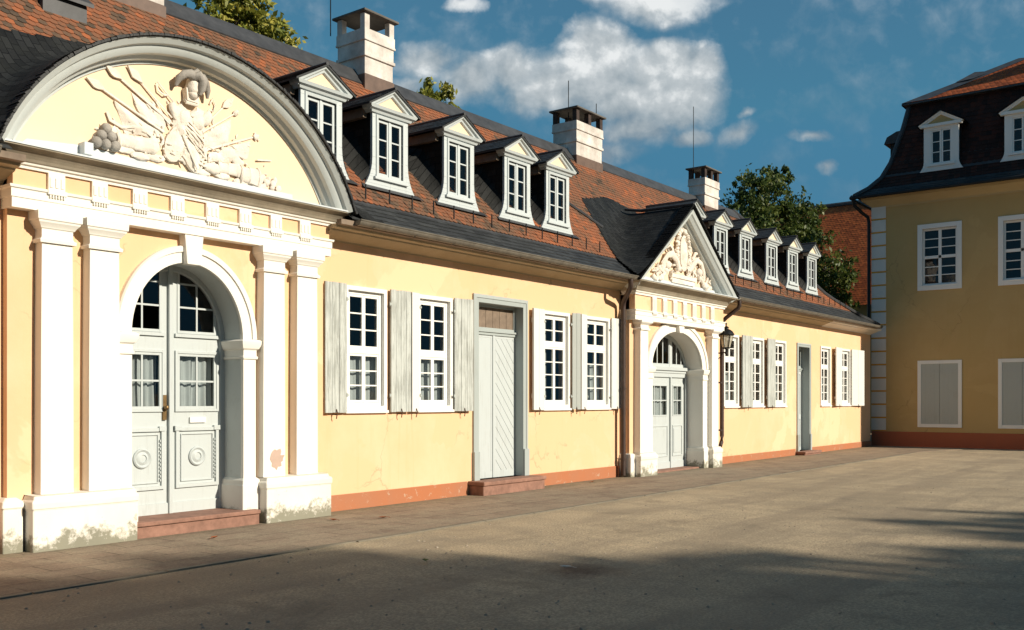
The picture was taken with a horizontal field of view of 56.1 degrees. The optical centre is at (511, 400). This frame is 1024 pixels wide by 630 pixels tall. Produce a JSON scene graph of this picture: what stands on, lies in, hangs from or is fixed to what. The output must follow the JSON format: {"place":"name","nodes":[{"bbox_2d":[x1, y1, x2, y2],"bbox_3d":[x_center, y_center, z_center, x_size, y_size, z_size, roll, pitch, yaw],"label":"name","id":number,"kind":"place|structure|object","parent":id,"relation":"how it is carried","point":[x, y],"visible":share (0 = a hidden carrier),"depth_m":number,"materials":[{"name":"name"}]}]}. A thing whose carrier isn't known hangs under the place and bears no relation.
{"place":"outdoors","nodes":[
{"label":"outdoors","id":0,"kind":"place"},
{"bbox_2d":[0,446,970,595],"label":"pavement","id":1,"kind":"structure","parent":0,"point":[22,572],"depth_m":12.47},
{"bbox_2d":[0,446,1023,629],"bbox_3d":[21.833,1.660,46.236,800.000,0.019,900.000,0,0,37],"label":"courtyard","id":2,"kind":"structure","parent":0,"point":[881,548],"depth_m":9.29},
{"bbox_2d":[183,0,307,49],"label":"garden tree","id":3,"kind":"object","parent":2,"relation":"on","point":[246,14],"visible":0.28,"depth_m":27.19,"materials":[{"name":"green plant"}]},
{"bbox_2d":[417,76,460,108],"bbox_3d":[-2.411,-4.917,34.782,2.315,13.341,3.915,0,0,37],"label":"garden tree","id":4,"kind":"object","parent":2,"relation":"on","point":[444,94],"visible":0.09,"depth_m":34.22,"materials":[{"name":"green plant"}]},
{"bbox_2d":[0,0,882,553],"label":"gallery house","id":5,"kind":"structure","parent":2,"relation":"on","point":[248,278],"depth_m":14.44,"materials":[{"name":"paint"}]},
{"bbox_2d":[132,265,224,515],"bbox_3d":[-4.411,-0.200,12.362,0.248,3.300,1.640,0,0,37],"label":"door","id":6,"kind":"structure","parent":5,"relation":"in","point":[178,443],"depth_m":12.40,"materials":[{"name":"paint"}]},
{"bbox_2d":[344,285,388,413],"bbox_3d":[-2.296,-0.768,14.736,0.253,1.925,0.900,0,0,37],"label":"window","id":7,"kind":"structure","parent":5,"relation":"in","point":[366,365],"depth_m":14.81,"materials":[{"name":"paint"}]},
{"bbox_2d":[420,294,454,411],"bbox_3d":[-1.343,-0.768,15.984,0.252,1.925,0.900,0,0,37],"label":"window","id":8,"kind":"structure","parent":5,"relation":"in","point":[430,360],"depth_m":16.11,"materials":[{"name":"paint"}]},
{"bbox_2d":[468,293,545,495],"bbox_3d":[-0.148,-0.095,17.317,0.590,3.550,1.850,0,0,37],"label":"door","id":9,"kind":"structure","parent":5,"relation":"in","point":[500,448],"depth_m":17.56,"materials":[{"name":"grey paint"}]},
{"bbox_2d":[542,310,571,410],"bbox_3d":[0.793,-0.768,18.800,0.274,1.925,0.950,0,0,37],"label":"window","id":10,"kind":"structure","parent":5,"relation":"in","point":[563,404],"depth_m":18.95,"materials":[{"name":"paint"}]},
{"bbox_2d":[584,316,611,409],"bbox_3d":[1.700,-0.768,19.995,0.283,1.925,0.970,0,0,37],"label":"window","id":11,"kind":"structure","parent":5,"relation":"in","point":[593,402],"depth_m":20.14,"materials":[{"name":"paint"}]},
{"bbox_2d":[652,334,688,468],"bbox_3d":[3.497,-0.020,22.561,0.220,3.260,2.490,0,0,37],"label":"door","id":12,"kind":"structure","parent":5,"relation":"in","point":[669,426],"depth_m":22.85,"materials":[{"name":"paint"}]},
{"bbox_2d":[718,323,734,358],"bbox_3d":[5.312,-1.460,24.125,0.572,0.980,0.420,0,0,37],"label":"wall lantern","id":13,"kind":"object","parent":5,"relation":"attached to","point":[726,335],"depth_m":23.98,"materials":[{"name":"black metal"}]},
{"bbox_2d":[724,335,739,407],"bbox_3d":[5.664,-0.768,25.190,0.284,1.925,0.940,0,0,37],"label":"window","id":14,"kind":"structure","parent":5,"relation":"in","point":[728,403],"depth_m":25.40,"materials":[{"name":"paint"}]},
{"bbox_2d":[749,337,764,407],"bbox_3d":[6.675,-0.768,26.513,0.283,1.925,0.950,0,0,37],"label":"window","id":15,"kind":"structure","parent":5,"relation":"in","point":[760,341],"depth_m":26.74,"materials":[{"name":"paint"}]},
{"bbox_2d":[776,340,787,406],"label":"window","id":16,"kind":"structure","parent":5,"relation":"in","point":[782,344],"depth_m":28.05,"materials":[{"name":"paint"}]},
{"bbox_2d":[796,342,821,455],"bbox_3d":[8.901,-0.030,29.262,0.620,3.420,1.400,0,0,37],"label":"door","id":17,"kind":"structure","parent":5,"relation":"in","point":[803,350],"depth_m":29.66,"materials":[{"name":"grey paint"}]},
{"bbox_2d":[820,346,831,406],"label":"window","id":18,"kind":"structure","parent":5,"relation":"in","point":[823,403],"depth_m":30.93,"materials":[{"name":"paint"}]},
{"bbox_2d":[842,349,850,405],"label":"window","id":19,"kind":"structure","parent":5,"relation":"in","point":[846,368],"depth_m":32.61,"materials":[{"name":"paint"}]},
{"bbox_2d":[0,453,911,598],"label":"kerb","id":20,"kind":"structure","parent":2,"relation":"on","point":[192,567],"depth_m":10.96,"materials":[{"name":"stone"}]},
{"bbox_2d":[849,58,1023,449],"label":"corner mansion","id":21,"kind":"structure","parent":2,"relation":"on","point":[942,196],"depth_m":33.66,"materials":[{"name":"paint"}]},
{"bbox_2d":[917,221,961,290],"bbox_3d":[15.032,-5.060,33.734,1.460,2.340,0.170,0,0,37],"label":"window","id":22,"kind":"structure","parent":21,"relation":"in","point":[921,286],"depth_m":33.76,"materials":[{"name":"paint"}]},
{"bbox_2d":[917,360,961,427],"bbox_3d":[15.009,-0.230,33.704,1.460,2.360,0.065,0,0,37],"label":"shuttered window","id":23,"kind":"structure","parent":21,"relation":"in","point":[939,382],"depth_m":33.70,"materials":[{"name":"paint"}]},
{"bbox_2d":[998,214,1023,285],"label":"window","id":24,"kind":"structure","parent":21,"relation":"in","point":[1002,220],"depth_m":32.45,"materials":[{"name":"paint"}]},
{"bbox_2d":[998,358,1023,428],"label":"shuttered window","id":25,"kind":"structure","parent":21,"relation":"in","point":[1010,371],"depth_m":32.32,"materials":[{"name":"paint"}]},
{"bbox_2d":[24,460,1014,629],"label":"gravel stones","id":26,"kind":"object","parent":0,"point":[580,628],"visible":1,"depth_m":8.77,"materials":[{"name":"grey stone"}]},
{"bbox_2d":[170,0,1023,212],"label":"sky","id":27,"kind":"structure","parent":0,"point":[817,89],"materials":[{"name":"blue"}]},
{"bbox_2d":[718,163,860,310],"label":"tree","id":28,"kind":"object","parent":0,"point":[761,211],"visible":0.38,"depth_m":46.10,"materials":[{"name":"green plant"}]},
{"bbox_2d":[744,200,871,430],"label":"house","id":29,"kind":"structure","parent":0,"point":[847,220],"depth_m":52.13,"materials":[{"name":"brick"}]}
]}

